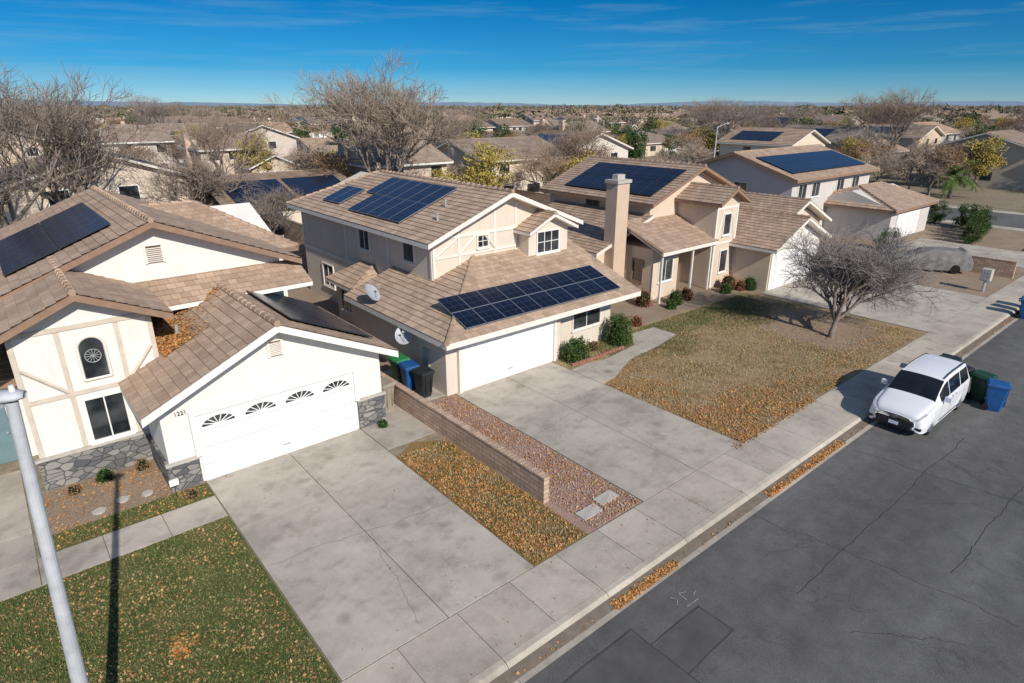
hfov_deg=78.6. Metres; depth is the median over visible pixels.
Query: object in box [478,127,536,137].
neighbour house
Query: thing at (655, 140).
neighbour house
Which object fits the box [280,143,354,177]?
rusty tree
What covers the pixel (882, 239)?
evergreen tree
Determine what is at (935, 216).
evergreen tree
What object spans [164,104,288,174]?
bare tree
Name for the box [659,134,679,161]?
evergreen tree
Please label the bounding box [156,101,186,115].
bare tree
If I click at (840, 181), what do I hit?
window
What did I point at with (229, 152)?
window
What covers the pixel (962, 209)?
evergreen tree
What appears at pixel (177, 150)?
bare tree
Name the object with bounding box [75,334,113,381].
window
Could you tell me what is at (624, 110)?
distant trees
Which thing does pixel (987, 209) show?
sidewalk
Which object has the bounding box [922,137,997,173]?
bare tree
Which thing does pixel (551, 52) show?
sky
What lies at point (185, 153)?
neighbour house
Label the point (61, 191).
window
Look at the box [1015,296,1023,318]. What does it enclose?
wheelie bin
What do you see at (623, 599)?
fallen leaves
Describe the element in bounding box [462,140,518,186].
yellow tree
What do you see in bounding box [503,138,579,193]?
bare tree
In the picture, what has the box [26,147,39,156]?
window
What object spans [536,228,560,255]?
window
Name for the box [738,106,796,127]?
bare tree
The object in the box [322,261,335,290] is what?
window
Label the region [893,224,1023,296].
yard dirt
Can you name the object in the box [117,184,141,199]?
window
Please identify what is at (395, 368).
wheelie bin
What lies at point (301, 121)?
neighbour house
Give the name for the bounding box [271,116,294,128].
rusty tree
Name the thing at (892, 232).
evergreen tree
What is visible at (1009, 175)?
neighbour house
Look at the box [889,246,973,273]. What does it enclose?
covered car
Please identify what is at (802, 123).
evergreen tree
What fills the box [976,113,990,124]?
rusty tree
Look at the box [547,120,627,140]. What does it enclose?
neighbour house
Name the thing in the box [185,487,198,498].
shrub
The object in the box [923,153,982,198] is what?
palm tree
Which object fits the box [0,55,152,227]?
bare tree
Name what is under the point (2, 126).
bare tree
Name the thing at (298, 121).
neighbour house
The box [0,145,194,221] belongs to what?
neighbour house
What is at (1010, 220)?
road
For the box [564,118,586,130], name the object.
evergreen tree
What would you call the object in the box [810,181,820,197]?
window
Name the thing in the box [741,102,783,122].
bare tree
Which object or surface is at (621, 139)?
yellow tree
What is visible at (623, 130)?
evergreen tree
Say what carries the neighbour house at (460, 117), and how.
on the ground at (1004, 200)
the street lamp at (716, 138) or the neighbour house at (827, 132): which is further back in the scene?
the neighbour house at (827, 132)
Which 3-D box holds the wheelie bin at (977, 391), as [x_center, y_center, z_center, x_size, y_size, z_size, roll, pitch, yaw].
[17.933,1.715,23.956,0.640,1.112,0.790,-14,25,-32]
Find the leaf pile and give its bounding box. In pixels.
[161,632,212,669]
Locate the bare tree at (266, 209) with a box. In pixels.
[233,181,310,232]
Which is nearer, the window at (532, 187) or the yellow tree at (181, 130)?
the window at (532, 187)
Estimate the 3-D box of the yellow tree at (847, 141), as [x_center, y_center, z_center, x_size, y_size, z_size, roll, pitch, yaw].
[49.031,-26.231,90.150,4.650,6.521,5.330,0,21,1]
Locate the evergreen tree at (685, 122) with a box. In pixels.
[679,116,692,126]
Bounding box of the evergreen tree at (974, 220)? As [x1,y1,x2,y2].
[958,215,989,239]
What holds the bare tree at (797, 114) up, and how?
on the ground at (1004, 200)
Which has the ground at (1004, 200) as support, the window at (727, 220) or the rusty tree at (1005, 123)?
the rusty tree at (1005, 123)
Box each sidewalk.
[296,140,1023,214]
[341,275,1023,682]
[927,218,1023,231]
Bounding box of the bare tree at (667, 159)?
[648,145,681,161]
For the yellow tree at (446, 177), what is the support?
on the ground at (1004, 200)
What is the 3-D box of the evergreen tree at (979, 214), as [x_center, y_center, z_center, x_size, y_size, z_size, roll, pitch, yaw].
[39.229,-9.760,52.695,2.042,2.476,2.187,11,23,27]
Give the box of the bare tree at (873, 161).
[857,143,905,181]
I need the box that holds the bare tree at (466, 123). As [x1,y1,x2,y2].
[410,104,490,146]
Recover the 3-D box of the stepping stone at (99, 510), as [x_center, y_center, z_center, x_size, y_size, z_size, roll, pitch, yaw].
[-11.371,4.674,17.251,0.280,0.050,0.337,5,21,13]
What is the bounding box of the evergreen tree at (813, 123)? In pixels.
[808,119,822,124]
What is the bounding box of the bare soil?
[752,308,889,350]
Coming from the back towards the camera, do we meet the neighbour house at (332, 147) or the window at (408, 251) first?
the neighbour house at (332, 147)
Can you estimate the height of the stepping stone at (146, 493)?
0.050 m
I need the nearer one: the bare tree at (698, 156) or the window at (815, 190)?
the window at (815, 190)
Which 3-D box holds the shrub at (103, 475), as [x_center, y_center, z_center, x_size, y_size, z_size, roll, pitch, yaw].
[-12.151,3.955,18.631,0.521,0.461,0.448,-17,26,-37]
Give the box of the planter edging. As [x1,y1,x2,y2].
[571,346,623,366]
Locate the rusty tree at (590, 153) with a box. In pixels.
[560,143,615,165]
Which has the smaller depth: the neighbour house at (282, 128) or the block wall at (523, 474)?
the block wall at (523, 474)
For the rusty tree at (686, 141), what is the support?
on the ground at (1004, 200)
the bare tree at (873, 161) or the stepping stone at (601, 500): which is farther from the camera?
the bare tree at (873, 161)
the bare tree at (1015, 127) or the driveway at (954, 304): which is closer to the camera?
the driveway at (954, 304)
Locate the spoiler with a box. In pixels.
[939,353,961,361]
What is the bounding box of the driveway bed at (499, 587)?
[207,267,1019,680]
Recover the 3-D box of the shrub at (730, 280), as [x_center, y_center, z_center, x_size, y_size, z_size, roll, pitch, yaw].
[13.161,-3.677,38.063,1.148,1.045,1.078,-17,26,-37]
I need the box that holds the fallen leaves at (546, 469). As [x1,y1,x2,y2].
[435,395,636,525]
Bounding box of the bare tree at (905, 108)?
[834,84,944,173]
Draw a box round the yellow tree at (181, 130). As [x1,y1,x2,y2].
[173,124,196,142]
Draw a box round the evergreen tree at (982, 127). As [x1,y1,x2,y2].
[964,125,996,136]
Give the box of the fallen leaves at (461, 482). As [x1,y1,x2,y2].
[398,439,583,563]
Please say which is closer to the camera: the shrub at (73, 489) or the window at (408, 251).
the shrub at (73, 489)
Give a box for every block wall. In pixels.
[282,219,303,243]
[283,244,307,269]
[380,371,549,503]
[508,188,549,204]
[968,255,1017,278]
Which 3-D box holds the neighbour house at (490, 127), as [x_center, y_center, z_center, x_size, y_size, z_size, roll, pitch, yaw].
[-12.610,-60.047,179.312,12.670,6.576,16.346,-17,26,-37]
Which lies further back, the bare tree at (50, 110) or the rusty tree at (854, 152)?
the bare tree at (50, 110)
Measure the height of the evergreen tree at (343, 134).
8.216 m
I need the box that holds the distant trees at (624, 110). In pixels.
[7,103,1023,126]
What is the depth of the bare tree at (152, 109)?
151.25 m
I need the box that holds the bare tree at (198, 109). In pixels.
[185,104,216,116]
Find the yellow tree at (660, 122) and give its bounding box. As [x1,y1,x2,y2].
[656,119,664,128]
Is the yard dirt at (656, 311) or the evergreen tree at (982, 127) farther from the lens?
the evergreen tree at (982, 127)
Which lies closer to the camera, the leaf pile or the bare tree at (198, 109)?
the leaf pile
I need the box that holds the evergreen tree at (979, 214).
[966,210,990,237]
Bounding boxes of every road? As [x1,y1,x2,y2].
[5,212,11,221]
[518,319,1023,682]
[928,207,1023,228]
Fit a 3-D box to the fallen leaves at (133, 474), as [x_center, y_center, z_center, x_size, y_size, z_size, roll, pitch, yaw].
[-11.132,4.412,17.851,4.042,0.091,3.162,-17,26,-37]
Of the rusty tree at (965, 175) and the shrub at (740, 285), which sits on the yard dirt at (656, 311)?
the shrub at (740, 285)
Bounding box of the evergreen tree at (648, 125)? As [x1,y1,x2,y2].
[640,118,659,132]
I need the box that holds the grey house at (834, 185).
[696,144,939,239]
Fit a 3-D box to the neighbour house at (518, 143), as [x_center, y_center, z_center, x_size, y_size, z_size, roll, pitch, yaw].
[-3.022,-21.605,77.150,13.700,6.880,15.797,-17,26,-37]
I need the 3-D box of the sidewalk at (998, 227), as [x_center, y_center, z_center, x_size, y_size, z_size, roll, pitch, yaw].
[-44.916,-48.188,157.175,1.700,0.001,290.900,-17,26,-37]
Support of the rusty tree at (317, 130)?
on the ground at (1004, 200)
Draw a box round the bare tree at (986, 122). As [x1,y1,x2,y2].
[974,118,992,125]
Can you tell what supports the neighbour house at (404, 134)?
on the ground at (1004, 200)
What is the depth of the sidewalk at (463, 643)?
16.17 m
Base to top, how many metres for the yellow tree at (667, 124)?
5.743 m
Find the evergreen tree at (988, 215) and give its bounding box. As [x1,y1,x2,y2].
[965,209,996,231]
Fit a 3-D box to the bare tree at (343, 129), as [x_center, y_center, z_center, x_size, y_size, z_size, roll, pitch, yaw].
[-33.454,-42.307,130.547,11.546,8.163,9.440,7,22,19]
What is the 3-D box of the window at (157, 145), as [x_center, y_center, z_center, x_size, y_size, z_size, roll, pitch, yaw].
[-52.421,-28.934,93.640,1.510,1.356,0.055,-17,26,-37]
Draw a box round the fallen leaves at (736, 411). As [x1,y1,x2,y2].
[591,292,922,440]
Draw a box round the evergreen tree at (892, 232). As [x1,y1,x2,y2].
[881,227,902,248]
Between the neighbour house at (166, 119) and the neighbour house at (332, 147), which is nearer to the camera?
the neighbour house at (332, 147)
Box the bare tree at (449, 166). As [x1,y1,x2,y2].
[446,147,467,182]
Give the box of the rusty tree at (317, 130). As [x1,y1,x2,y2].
[304,121,333,136]
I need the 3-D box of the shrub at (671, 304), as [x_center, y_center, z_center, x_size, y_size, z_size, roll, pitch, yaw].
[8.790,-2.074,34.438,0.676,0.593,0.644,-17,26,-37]
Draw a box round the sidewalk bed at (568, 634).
[338,276,1021,682]
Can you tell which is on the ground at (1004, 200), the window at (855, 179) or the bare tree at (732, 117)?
the bare tree at (732, 117)
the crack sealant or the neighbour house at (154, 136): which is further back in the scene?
the neighbour house at (154, 136)
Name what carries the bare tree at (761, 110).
on the ground at (1004, 200)
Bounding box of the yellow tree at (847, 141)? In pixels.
[835,135,872,160]
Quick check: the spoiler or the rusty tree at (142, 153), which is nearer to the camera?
the spoiler
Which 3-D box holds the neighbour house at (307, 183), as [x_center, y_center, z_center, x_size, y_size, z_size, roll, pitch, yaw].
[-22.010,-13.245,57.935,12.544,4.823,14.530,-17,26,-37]
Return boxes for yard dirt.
[287,224,944,371]
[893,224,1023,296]
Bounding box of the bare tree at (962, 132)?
[949,122,994,137]
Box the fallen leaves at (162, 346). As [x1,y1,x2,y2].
[151,286,221,355]
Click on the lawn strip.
(413, 446)
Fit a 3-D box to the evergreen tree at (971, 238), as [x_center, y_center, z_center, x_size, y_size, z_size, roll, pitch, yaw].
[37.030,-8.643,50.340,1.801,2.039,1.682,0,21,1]
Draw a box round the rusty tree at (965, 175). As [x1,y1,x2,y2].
[953,143,1000,186]
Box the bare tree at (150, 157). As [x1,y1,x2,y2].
[57,145,158,163]
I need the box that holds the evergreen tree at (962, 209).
[950,203,977,226]
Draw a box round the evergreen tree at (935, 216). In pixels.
[926,200,951,223]
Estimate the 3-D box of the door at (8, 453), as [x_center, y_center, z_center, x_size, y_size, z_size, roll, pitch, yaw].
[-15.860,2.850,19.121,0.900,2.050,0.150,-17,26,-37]
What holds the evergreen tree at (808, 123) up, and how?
on the ground at (1004, 200)
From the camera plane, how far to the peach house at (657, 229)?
37.89 m
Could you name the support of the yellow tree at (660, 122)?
on the ground at (1004, 200)
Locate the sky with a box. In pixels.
[0,0,1023,104]
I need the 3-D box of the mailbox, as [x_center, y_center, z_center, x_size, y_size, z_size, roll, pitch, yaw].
[28.294,-3.654,37.395,0.520,1.400,0.500,-17,26,-37]
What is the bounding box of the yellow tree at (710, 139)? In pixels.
[693,124,724,151]
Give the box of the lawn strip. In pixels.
[397,440,587,565]
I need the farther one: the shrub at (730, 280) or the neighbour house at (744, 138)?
the neighbour house at (744, 138)
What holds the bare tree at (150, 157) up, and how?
on the ground at (1004, 200)
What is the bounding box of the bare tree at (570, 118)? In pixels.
[566,114,586,120]
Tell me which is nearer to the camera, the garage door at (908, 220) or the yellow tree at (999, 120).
the garage door at (908, 220)
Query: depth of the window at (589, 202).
40.35 m
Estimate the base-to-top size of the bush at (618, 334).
1.540 m
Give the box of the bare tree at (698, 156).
[670,137,713,162]
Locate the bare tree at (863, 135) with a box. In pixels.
[831,124,899,154]
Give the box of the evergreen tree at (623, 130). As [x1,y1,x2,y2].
[615,125,634,143]
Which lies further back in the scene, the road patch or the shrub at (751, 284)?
the shrub at (751, 284)
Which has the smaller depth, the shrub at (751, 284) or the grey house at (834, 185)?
the shrub at (751, 284)
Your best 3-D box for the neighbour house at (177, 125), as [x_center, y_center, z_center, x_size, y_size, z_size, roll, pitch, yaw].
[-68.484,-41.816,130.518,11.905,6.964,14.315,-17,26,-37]
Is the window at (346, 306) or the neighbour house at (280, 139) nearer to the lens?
the window at (346, 306)
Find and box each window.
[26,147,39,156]
[45,189,70,205]
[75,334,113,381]
[81,390,135,445]
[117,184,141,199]
[155,143,167,152]
[228,151,239,159]
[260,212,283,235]
[269,141,276,148]
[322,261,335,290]
[340,288,351,314]
[357,229,370,252]
[401,242,415,265]
[430,165,442,177]
[476,233,490,249]
[499,163,509,173]
[502,185,513,188]
[527,182,539,191]
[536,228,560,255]
[571,307,601,332]
[586,199,598,206]
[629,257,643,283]
[650,145,655,151]
[657,257,673,283]
[717,248,727,273]
[721,212,732,236]
[733,181,747,191]
[797,183,807,197]
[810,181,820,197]
[835,177,845,189]
[851,175,859,186]
[979,172,991,180]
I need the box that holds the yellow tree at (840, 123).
[832,118,850,125]
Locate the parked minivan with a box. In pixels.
[869,353,969,434]
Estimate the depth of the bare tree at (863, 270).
29.04 m
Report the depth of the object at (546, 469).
19.21 m
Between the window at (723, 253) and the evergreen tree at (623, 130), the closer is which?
the window at (723, 253)
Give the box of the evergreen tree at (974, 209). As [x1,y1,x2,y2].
[967,204,992,231]
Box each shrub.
[66,483,82,495]
[95,467,113,483]
[134,457,150,470]
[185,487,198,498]
[378,419,387,427]
[587,340,598,351]
[630,315,642,326]
[632,288,652,307]
[665,299,676,309]
[666,289,683,304]
[681,287,692,300]
[718,272,736,289]
[719,283,731,293]
[734,279,745,290]
[743,275,757,290]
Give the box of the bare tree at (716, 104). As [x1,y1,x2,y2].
[681,95,737,125]
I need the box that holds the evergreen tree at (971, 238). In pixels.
[959,222,988,244]
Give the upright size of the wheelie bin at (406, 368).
1.112 m
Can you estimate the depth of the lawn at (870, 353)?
26.95 m
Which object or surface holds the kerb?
on the road at (749, 578)
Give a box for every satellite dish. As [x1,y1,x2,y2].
[365,284,379,301]
[395,327,412,343]
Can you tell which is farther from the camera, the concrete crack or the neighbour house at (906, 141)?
the neighbour house at (906, 141)
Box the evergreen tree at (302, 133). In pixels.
[292,124,310,137]
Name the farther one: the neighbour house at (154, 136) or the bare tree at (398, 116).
the neighbour house at (154, 136)
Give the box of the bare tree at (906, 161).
[876,132,956,189]
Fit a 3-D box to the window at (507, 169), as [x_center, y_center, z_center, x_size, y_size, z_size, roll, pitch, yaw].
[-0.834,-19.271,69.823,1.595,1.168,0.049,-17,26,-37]
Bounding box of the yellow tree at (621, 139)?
[615,134,627,144]
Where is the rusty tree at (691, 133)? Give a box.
[674,127,704,156]
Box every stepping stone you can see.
[92,507,106,514]
[116,496,129,502]
[142,490,153,496]
[575,503,601,520]
[593,490,618,506]
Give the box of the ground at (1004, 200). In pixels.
[0,106,1023,680]
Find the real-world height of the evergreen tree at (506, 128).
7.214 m
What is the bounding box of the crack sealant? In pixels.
[563,384,1023,682]
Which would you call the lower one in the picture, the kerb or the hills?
the kerb
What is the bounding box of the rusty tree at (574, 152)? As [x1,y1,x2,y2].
[546,144,583,157]
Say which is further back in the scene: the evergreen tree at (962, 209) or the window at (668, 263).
the evergreen tree at (962, 209)
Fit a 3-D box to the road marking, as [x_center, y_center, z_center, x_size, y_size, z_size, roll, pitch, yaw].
[4.015,5.903,14.408,0.704,0.001,0.420,-12,24,-28]
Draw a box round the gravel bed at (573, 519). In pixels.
[407,394,641,533]
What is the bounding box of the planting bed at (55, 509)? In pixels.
[36,459,206,538]
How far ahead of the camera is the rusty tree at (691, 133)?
128.94 m
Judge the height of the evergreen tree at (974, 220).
2.330 m
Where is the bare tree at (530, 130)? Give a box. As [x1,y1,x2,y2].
[517,119,556,135]
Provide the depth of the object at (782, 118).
176.95 m
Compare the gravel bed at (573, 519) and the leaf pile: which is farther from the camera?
the gravel bed at (573, 519)
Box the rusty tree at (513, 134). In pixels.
[493,130,524,137]
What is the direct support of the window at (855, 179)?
in the grey house at (834, 185)
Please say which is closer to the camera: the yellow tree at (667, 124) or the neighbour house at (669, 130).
the neighbour house at (669, 130)
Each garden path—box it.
[0,369,444,600]
[571,327,676,383]
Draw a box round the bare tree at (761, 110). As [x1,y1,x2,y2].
[742,107,778,124]
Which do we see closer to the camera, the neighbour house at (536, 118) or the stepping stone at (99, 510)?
the stepping stone at (99, 510)
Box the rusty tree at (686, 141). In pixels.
[660,129,706,161]
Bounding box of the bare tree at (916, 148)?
[897,145,929,185]
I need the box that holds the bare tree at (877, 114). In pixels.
[835,92,912,125]
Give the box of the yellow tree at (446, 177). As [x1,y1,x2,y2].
[429,167,467,181]
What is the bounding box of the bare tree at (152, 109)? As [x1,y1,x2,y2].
[119,93,187,123]
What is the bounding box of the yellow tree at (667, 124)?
[663,121,674,126]
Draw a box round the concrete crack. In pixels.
[269,392,688,615]
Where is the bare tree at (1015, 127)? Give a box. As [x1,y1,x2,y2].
[1000,120,1023,131]
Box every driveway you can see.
[206,429,532,680]
[456,362,740,500]
[761,238,1023,331]
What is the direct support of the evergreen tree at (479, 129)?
on the ground at (1004, 200)
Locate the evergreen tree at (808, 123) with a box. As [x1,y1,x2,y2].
[799,119,814,124]
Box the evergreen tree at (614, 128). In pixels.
[600,116,621,134]
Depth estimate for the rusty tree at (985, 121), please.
234.96 m
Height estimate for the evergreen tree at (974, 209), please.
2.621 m
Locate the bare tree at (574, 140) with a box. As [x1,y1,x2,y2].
[525,115,615,166]
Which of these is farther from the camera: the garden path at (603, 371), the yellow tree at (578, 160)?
the yellow tree at (578, 160)
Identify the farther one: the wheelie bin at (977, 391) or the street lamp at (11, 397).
the wheelie bin at (977, 391)
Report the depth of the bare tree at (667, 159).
75.87 m
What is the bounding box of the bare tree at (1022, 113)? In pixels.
[1007,107,1023,126]
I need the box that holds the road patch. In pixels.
[566,607,732,682]
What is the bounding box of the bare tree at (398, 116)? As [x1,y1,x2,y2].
[252,45,474,172]
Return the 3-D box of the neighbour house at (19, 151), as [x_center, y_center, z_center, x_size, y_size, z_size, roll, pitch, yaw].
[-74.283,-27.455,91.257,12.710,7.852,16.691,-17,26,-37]
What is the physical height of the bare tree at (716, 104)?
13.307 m
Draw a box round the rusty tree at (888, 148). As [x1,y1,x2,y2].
[866,142,900,174]
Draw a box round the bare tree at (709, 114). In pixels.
[670,101,730,136]
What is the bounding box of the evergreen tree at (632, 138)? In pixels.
[624,126,648,158]
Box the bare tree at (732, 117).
[691,98,779,143]
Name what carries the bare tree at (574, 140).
on the ground at (1004, 200)
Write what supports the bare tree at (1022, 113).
on the ground at (1004, 200)
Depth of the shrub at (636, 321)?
31.65 m
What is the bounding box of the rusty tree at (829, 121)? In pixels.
[816,119,835,124]
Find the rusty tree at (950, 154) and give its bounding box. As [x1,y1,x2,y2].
[898,142,969,195]
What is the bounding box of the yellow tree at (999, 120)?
[991,117,1012,130]
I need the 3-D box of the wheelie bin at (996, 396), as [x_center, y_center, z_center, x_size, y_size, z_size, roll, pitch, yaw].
[17.891,2.005,23.189,0.790,1.112,0.640,13,24,30]
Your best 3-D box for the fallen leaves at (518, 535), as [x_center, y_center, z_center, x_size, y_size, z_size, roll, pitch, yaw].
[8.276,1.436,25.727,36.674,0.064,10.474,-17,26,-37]
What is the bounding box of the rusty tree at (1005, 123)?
[992,116,1023,129]
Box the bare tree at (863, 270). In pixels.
[773,217,949,337]
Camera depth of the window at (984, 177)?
84.52 m
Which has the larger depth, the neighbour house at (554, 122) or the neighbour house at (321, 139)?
the neighbour house at (554, 122)
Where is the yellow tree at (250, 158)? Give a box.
[230,131,274,171]
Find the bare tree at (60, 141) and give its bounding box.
[0,68,174,202]
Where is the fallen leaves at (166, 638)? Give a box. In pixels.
[0,517,334,682]
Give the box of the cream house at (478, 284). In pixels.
[286,170,640,395]
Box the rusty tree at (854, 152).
[832,138,878,160]
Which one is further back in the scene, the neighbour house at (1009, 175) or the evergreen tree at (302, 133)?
the evergreen tree at (302, 133)
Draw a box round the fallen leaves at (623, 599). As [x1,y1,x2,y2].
[516,318,1013,674]
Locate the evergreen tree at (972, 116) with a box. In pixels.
[961,113,978,125]
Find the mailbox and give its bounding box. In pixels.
[979,268,994,291]
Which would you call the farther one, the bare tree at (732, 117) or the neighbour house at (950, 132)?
the neighbour house at (950, 132)
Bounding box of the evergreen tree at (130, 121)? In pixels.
[124,114,136,123]
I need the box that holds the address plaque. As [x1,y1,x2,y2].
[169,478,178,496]
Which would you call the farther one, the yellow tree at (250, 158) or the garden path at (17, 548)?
the yellow tree at (250, 158)
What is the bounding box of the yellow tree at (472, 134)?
[461,130,483,138]
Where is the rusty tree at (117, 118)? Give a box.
[103,116,131,123]
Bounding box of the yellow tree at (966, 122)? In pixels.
[951,116,977,131]
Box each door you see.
[0,408,17,463]
[195,373,357,480]
[462,321,553,390]
[772,245,814,288]
[894,208,920,238]
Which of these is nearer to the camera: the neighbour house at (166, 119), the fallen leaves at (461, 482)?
the fallen leaves at (461, 482)
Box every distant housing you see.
[20,110,1010,129]
[63,108,1023,122]
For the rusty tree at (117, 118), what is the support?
on the ground at (1004, 200)
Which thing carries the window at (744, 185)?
in the grey house at (834, 185)
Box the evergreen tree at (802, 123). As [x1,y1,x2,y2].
[790,117,809,124]
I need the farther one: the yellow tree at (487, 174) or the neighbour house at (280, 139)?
the neighbour house at (280, 139)
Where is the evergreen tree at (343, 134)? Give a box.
[329,121,356,144]
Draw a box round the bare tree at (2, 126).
[0,95,58,214]
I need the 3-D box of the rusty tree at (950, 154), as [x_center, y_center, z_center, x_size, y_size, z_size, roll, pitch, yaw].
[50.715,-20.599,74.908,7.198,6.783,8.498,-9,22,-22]
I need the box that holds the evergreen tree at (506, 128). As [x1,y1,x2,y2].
[493,123,512,137]
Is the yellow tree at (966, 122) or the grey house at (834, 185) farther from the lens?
the yellow tree at (966, 122)
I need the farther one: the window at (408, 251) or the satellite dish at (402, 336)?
the window at (408, 251)
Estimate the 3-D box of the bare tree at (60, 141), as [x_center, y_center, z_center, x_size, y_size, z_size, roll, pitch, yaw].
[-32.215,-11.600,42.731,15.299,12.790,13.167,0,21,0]
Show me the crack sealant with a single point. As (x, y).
(697, 665)
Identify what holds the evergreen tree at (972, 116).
on the ground at (1004, 200)
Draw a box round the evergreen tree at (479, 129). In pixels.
[466,120,486,137]
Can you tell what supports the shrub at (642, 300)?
on the yard dirt at (656, 311)
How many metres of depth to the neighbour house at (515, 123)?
184.16 m
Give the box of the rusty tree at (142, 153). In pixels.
[114,142,159,162]
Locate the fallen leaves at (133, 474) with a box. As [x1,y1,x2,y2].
[42,463,210,549]
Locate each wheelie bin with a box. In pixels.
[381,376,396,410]
[387,353,410,382]
[398,359,418,390]
[411,365,434,397]
[965,369,998,401]
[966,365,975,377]
[979,378,1011,411]
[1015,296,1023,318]
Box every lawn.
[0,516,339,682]
[37,483,214,557]
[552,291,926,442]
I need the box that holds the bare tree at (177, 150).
[148,131,182,165]
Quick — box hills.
[1,98,1023,106]
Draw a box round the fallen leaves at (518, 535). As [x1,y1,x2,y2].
[226,321,976,674]
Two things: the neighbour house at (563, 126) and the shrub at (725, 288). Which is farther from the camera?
the neighbour house at (563, 126)
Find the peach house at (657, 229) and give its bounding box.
[539,155,832,303]
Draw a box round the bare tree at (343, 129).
[325,121,368,139]
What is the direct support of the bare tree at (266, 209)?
on the ground at (1004, 200)
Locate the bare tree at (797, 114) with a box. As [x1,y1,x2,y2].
[774,103,827,125]
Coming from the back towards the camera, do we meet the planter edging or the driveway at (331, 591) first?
the planter edging
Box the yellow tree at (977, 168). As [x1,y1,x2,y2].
[960,134,1008,190]
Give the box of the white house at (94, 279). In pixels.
[0,185,398,492]
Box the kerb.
[466,303,1020,682]
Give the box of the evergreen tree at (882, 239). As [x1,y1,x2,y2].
[871,233,894,252]
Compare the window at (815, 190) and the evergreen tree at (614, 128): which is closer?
the window at (815, 190)
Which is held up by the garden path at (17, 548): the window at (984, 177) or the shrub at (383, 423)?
the shrub at (383, 423)
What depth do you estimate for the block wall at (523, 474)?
19.69 m
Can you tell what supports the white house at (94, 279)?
on the ground at (1004, 200)
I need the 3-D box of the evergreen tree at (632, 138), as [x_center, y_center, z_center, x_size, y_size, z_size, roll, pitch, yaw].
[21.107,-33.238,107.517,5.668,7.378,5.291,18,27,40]
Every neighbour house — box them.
[0,130,51,167]
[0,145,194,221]
[88,123,182,169]
[147,123,207,137]
[149,116,196,123]
[175,132,298,183]
[177,117,241,129]
[189,168,346,236]
[220,122,299,156]
[225,122,295,134]
[282,145,337,169]
[290,116,315,129]
[293,118,337,138]
[296,136,364,151]
[321,138,453,179]
[368,125,436,144]
[435,136,571,192]
[443,115,476,119]
[451,119,494,135]
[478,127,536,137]
[487,118,533,131]
[515,113,555,126]
[529,119,567,127]
[529,129,633,161]
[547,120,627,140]
[553,115,594,121]
[592,115,637,129]
[616,128,663,135]
[619,131,678,156]
[653,125,689,138]
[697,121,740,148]
[701,127,830,160]
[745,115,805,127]
[784,124,878,163]
[812,115,862,125]
[862,124,945,153]
[870,133,908,167]
[907,121,960,142]
[914,113,943,122]
[929,129,1023,190]
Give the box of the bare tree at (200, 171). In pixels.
[118,149,266,205]
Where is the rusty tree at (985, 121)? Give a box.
[974,118,993,125]
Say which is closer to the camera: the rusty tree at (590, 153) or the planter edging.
the planter edging
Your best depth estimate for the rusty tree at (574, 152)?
75.99 m
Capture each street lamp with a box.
[0,384,88,682]
[713,122,729,157]
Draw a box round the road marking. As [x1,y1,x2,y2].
[670,591,698,605]
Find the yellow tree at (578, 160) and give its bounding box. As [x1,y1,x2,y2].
[564,151,596,169]
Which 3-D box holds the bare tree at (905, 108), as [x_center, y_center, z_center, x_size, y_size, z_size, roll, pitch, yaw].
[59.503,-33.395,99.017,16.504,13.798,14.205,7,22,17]
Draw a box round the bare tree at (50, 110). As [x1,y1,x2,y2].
[32,103,75,120]
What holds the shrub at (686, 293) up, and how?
on the yard dirt at (656, 311)
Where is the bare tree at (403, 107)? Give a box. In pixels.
[356,88,429,131]
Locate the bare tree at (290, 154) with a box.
[272,134,337,170]
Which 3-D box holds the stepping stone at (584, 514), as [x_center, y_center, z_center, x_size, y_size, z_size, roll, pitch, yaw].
[2.119,4.690,17.209,0.730,0.050,0.400,-17,26,-37]
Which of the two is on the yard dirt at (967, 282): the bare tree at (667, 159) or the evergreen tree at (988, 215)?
the evergreen tree at (988, 215)
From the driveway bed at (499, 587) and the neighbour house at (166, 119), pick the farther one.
the neighbour house at (166, 119)

